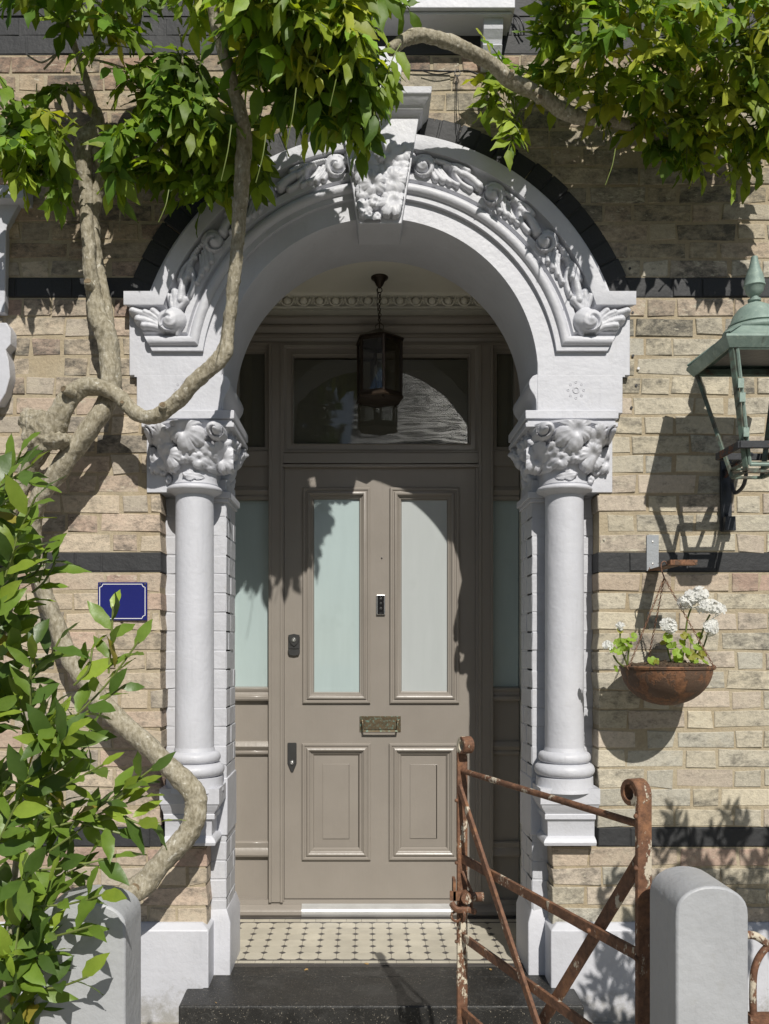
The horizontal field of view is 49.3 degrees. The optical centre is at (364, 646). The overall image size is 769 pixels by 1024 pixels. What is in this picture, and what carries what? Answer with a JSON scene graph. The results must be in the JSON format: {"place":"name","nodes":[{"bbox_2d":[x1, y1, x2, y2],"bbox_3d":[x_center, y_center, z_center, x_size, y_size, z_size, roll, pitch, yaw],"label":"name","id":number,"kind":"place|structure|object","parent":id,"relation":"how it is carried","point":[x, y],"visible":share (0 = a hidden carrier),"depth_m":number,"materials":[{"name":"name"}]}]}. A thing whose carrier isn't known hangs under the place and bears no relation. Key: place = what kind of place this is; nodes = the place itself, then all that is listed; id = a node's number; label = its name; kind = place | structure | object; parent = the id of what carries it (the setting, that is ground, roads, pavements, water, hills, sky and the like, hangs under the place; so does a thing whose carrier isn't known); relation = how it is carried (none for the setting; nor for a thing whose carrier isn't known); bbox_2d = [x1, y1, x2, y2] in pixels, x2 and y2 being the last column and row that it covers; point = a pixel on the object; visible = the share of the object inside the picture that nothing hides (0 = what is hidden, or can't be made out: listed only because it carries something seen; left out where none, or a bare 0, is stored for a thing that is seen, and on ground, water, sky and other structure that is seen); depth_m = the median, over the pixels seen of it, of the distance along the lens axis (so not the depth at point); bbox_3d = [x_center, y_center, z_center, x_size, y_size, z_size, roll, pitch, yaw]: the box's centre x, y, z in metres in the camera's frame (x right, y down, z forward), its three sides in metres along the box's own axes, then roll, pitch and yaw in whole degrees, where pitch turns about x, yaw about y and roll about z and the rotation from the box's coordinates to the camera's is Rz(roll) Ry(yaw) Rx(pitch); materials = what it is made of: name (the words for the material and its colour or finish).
{"place":"outdoors","nodes":[
{"label":"outdoors","id":0,"kind":"place"},
{"bbox_2d":[141,1022,634,1023],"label":"front path","id":1,"kind":"structure","parent":0,"point":[591,1022],"depth_m":3.30,"materials":[{"name":"stone"}]},
{"bbox_2d":[34,885,140,1023],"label":"gate pier","id":2,"kind":"structure","parent":1,"relation":"on","point":[115,979],"depth_m":1.57,"materials":[{"name":"grey paint"}]},
{"bbox_2d":[179,966,583,1023],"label":"doorstep","id":3,"kind":"object","parent":1,"relation":"on","point":[334,995],"visible":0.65,"depth_m":3.21,"materials":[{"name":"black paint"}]},
{"bbox_2d":[449,736,651,1023],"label":"iron gate","id":4,"kind":"structure","parent":1,"relation":"on","point":[636,793],"depth_m":2.08,"materials":[{"name":"brown metal"}]},
{"bbox_2d":[650,866,747,1023],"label":"gate pier","id":5,"kind":"structure","parent":1,"relation":"on","point":[698,946],"depth_m":1.57,"materials":[{"name":"grey paint"}]},
{"bbox_2d":[748,931,768,1023],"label":"iron railing","id":6,"kind":"object","parent":5,"relation":"attached to","point":[755,1016],"visible":0.91,"depth_m":1.67,"materials":[{"name":"brown metal"}]},
{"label":"ground","id":7,"kind":"structure","parent":0,"visible":0},
{"bbox_2d":[0,432,185,1023],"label":"laurel shrub","id":8,"kind":"object","parent":7,"relation":"on","point":[28,896],"visible":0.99,"depth_m":1.58,"materials":[{"name":"green plant"}]},
{"bbox_2d":[0,0,768,1021],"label":"brick house","id":9,"kind":"structure","parent":7,"relation":"on","point":[364,618],"depth_m":3.34,"materials":[{"name":"beige brick"}]},
{"bbox_2d":[98,582,146,620],"bbox_3d":[-0.965,-0.179,3.331,0.196,0.152,0.010,0,0,0],"label":"enamel plate","id":10,"kind":"object","parent":9,"relation":"attached to","point":[133,603],"visible":0.77,"depth_m":3.33,"materials":[{"name":"metal"}]},
{"bbox_2d":[234,917,522,965],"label":"porch floor","id":11,"kind":"structure","parent":9,"relation":"attached to","point":[346,941],"depth_m":3.80,"materials":[{"name":"tile"}]},
{"bbox_2d":[355,273,403,407],"bbox_3d":[0.068,-1.441,3.940,0.228,0.595,0.241,0,0,0],"label":"porch lantern","id":12,"kind":"object","parent":9,"relation":"hanging from","point":[386,390],"visible":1,"depth_m":3.89,"materials":[{"name":"brown metal"}]},
{"bbox_2d":[285,468,474,897],"bbox_3d":[0.074,0.184,4.192,0.954,2.153,0.076,0,0,0],"label":"front door","id":13,"kind":"structure","parent":9,"relation":"in","point":[380,562],"depth_m":4.19,"materials":[{"name":"beige paint"}]},
{"bbox_2d":[0,0,768,900],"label":"wisteria","id":14,"kind":"object","parent":9,"relation":"attached to","point":[320,70],"visible":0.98,"depth_m":3.00,"materials":[{"name":"green plant"}]},
{"bbox_2d":[410,69,477,141],"bbox_3d":[0.312,-2.150,3.325,0.301,0.294,0.017,0,0,0],"label":"cable","id":15,"kind":"object","parent":9,"relation":"attached to","point":[448,71],"visible":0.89,"depth_m":3.32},
{"bbox_2d":[513,14,524,35],"bbox_3d":[0.611,-2.466,3.316,0.049,0.088,0.022,0,0,0],"label":"cable","id":16,"kind":"object","parent":9,"relation":"attached to","point":[518,17],"visible":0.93,"depth_m":3.31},
{"bbox_2d":[646,535,696,570],"bbox_3d":[1.176,-0.372,3.219,0.108,0.143,0.243,0,0,0],"label":"angle bracket","id":17,"kind":"object","parent":9,"relation":"attached to","point":[652,547],"visible":1,"depth_m":3.33,"materials":[{"name":"metal"}]},
{"bbox_2d":[619,561,715,704],"bbox_3d":[1.137,-0.050,3.163,0.343,0.546,0.348,0,0,0],"label":"hanging bowl","id":18,"kind":"object","parent":17,"relation":"hanging from","point":[663,682],"visible":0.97,"depth_m":3.05,"materials":[{"name":"metal"}]},
{"bbox_2d":[602,621,637,671],"bbox_3d":[0.948,0.002,3.097,0.134,0.189,0.070,0,0,-16],"label":"geranium","id":19,"kind":"object","parent":18,"relation":"in","point":[619,642],"visible":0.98,"depth_m":3.10,"materials":[{"name":"green plant"}]},
{"bbox_2d":[647,586,726,664],"bbox_3d":[1.189,-0.075,3.110,0.307,0.301,0.106,0,0,0],"label":"geranium","id":20,"kind":"object","parent":18,"relation":"in","point":[690,598],"visible":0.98,"depth_m":3.09,"materials":[{"name":"white plant"}]},
{"bbox_2d":[686,255,768,531],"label":"wall lantern","id":21,"kind":"object","parent":9,"relation":"attached to","point":[738,351],"depth_m":2.99,"materials":[{"name":"green metal"}]},
{"bbox_2d":[735,347,768,465],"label":"lantern door","id":22,"kind":"structure","parent":21,"relation":"in","point":[742,395],"depth_m":2.89,"materials":[{"name":"green metal"}]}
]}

